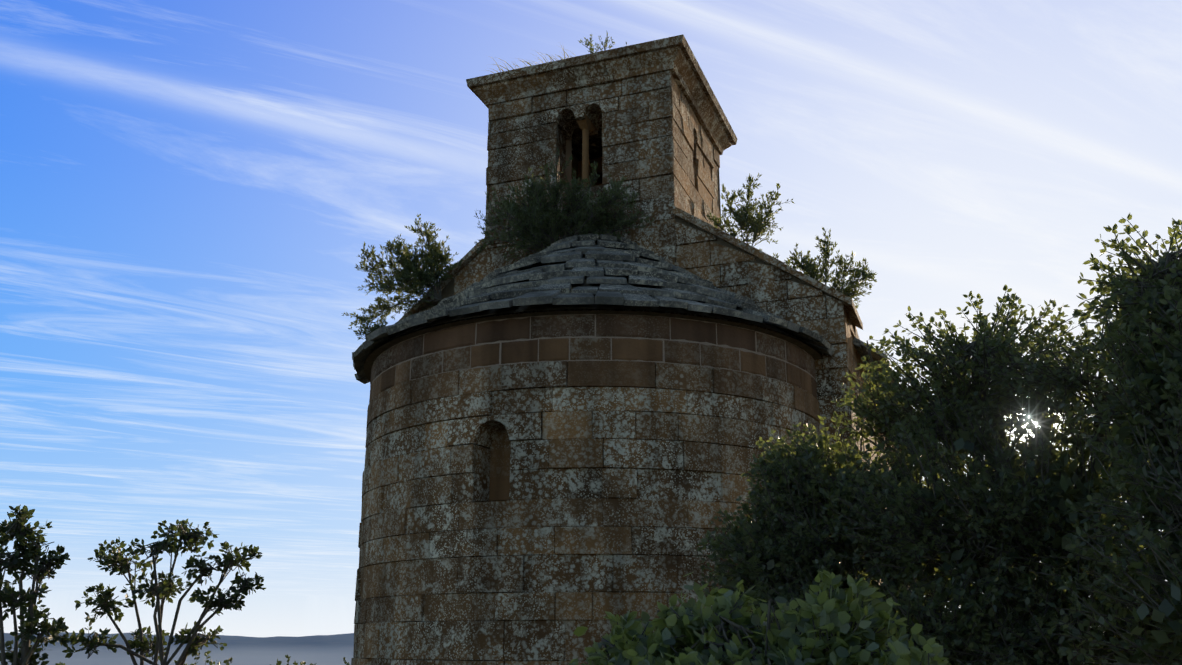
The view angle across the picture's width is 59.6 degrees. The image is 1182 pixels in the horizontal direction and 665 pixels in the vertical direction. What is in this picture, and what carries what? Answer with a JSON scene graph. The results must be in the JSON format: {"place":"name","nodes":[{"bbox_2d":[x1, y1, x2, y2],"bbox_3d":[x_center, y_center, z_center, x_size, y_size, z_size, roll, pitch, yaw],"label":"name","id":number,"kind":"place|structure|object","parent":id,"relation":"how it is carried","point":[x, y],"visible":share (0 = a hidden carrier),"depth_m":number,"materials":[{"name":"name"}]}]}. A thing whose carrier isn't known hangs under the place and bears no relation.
{"place":"outdoors","nodes":[
{"label":"outdoors","id":0,"kind":"place"},
{"bbox_2d":[0,632,353,664],"bbox_3d":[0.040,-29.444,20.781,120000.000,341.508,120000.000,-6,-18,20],"label":"hills","id":1,"kind":"structure","parent":0,"point":[315,649],"depth_m":8941.45,"materials":[{"name":"grey"}]},
{"bbox_2d":[0,504,70,664],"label":"tree","id":2,"kind":"object","parent":1,"relation":"on","point":[15,562],"visible":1,"depth_m":10.20,"materials":[{"name":"green plant"}]},
{"bbox_2d":[62,519,265,664],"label":"tree","id":3,"kind":"object","parent":1,"relation":"on","point":[163,589],"visible":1,"depth_m":11.51,"materials":[{"name":"green plant"}]},
{"bbox_2d":[174,651,232,664],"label":"bush","id":4,"kind":"object","parent":1,"relation":"on","point":[211,662],"visible":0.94,"depth_m":15.21,"materials":[{"name":"green plant"}]},
{"bbox_2d":[276,654,316,664],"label":"bush","id":5,"kind":"object","parent":1,"relation":"on","point":[288,657],"visible":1,"depth_m":16.24,"materials":[{"name":"green plant"}]},
{"bbox_2d":[351,314,820,664],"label":"apse wall","id":6,"kind":"structure","parent":1,"relation":"on","point":[609,455],"depth_m":9.23,"materials":[{"name":"stone"}]},
{"bbox_2d":[348,310,387,340],"bbox_3d":[-2.600,0.029,12.140,0.630,0.524,0.415,-15,-22,41],"label":"roof bush","id":7,"kind":"object","parent":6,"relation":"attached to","point":[366,331],"visible":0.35,"depth_m":12.04,"materials":[{"name":"green plant"}]},
{"bbox_2d":[352,228,833,383],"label":"roof","id":8,"kind":"structure","parent":6,"relation":"on","point":[586,271],"depth_m":10.12,"materials":[{"name":"grey stone"}]},
{"bbox_2d":[474,148,653,261],"bbox_3d":[-0.367,-1.430,12.069,2.179,1.266,0.952,-6,-18,20],"label":"bush","id":9,"kind":"object","parent":8,"relation":"on","point":[543,224],"visible":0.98,"depth_m":11.93,"materials":[{"name":"green plant"}]},
{"bbox_2d":[399,206,915,590],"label":"gable wall","id":10,"kind":"structure","parent":1,"relation":"on","point":[718,258],"depth_m":11.49,"materials":[{"name":"stone"}]},
{"bbox_2d":[341,214,462,334],"bbox_3d":[-2.295,-0.731,12.838,1.578,1.584,0.849,-6,-18,20],"label":"roof bush","id":11,"kind":"object","parent":10,"relation":"on","point":[414,277],"visible":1,"depth_m":12.69,"materials":[{"name":"green plant"}]},
{"bbox_2d":[466,34,736,244],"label":"bell tower","id":12,"kind":"structure","parent":10,"relation":"on","point":[648,120],"depth_m":12.87,"materials":[{"name":"stone"}]},
{"bbox_2d":[487,44,575,72],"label":"grass","id":13,"kind":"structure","parent":12,"relation":"on","point":[532,61],"depth_m":13.31,"materials":[{"name":"green plant"}]},
{"bbox_2d":[579,30,626,52],"bbox_3d":[0.304,-3.650,13.547,1.006,0.668,0.473,-4,-17,14],"label":"plant","id":14,"kind":"object","parent":12,"relation":"on","point":[591,48],"visible":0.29,"depth_m":13.55,"materials":[{"name":"green plant"}]},
{"bbox_2d":[706,172,794,246],"bbox_3d":[1.773,-1.334,12.035,1.210,1.065,0.594,-6,-18,20],"label":"shrub","id":15,"kind":"object","parent":10,"relation":"on","point":[747,221],"visible":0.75,"depth_m":12.02,"materials":[{"name":"green plant"}]},
{"bbox_2d":[759,227,877,307],"bbox_3d":[2.507,-0.692,11.723,1.442,0.980,0.604,-3,-17,10],"label":"shrub","id":16,"kind":"object","parent":10,"relation":"on","point":[808,266],"visible":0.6,"depth_m":11.59,"materials":[{"name":"green plant"}]},
{"bbox_2d":[857,340,887,410],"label":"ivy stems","id":17,"kind":"object","parent":10,"relation":"attached to","point":[869,354],"visible":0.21,"depth_m":11.26,"materials":[{"name":"green plant"}]},
{"bbox_2d":[568,570,948,664],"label":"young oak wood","id":18,"kind":"object","parent":1,"relation":"on","point":[724,629],"visible":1,"depth_m":3.69,"materials":[{"name":"green plant"}]},
{"bbox_2d":[853,337,921,459],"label":"roof","id":19,"kind":"structure","parent":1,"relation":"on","point":[860,347],"depth_m":11.76,"materials":[{"name":"stone"}]},
{"bbox_2d":[697,284,1181,664],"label":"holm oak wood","id":20,"kind":"object","parent":1,"relation":"on","point":[984,543],"visible":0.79,"depth_m":6.34,"materials":[{"name":"green plant"}]},
{"bbox_2d":[1046,213,1181,664],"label":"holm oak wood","id":21,"kind":"object","parent":1,"relation":"on","point":[1147,356],"visible":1,"depth_m":4.78,"materials":[{"name":"green plant"}]},
{"bbox_2d":[0,0,1181,636],"label":"sky","id":22,"kind":"structure","parent":0,"point":[192,192],"materials":[{"name":"blue"}]}
]}

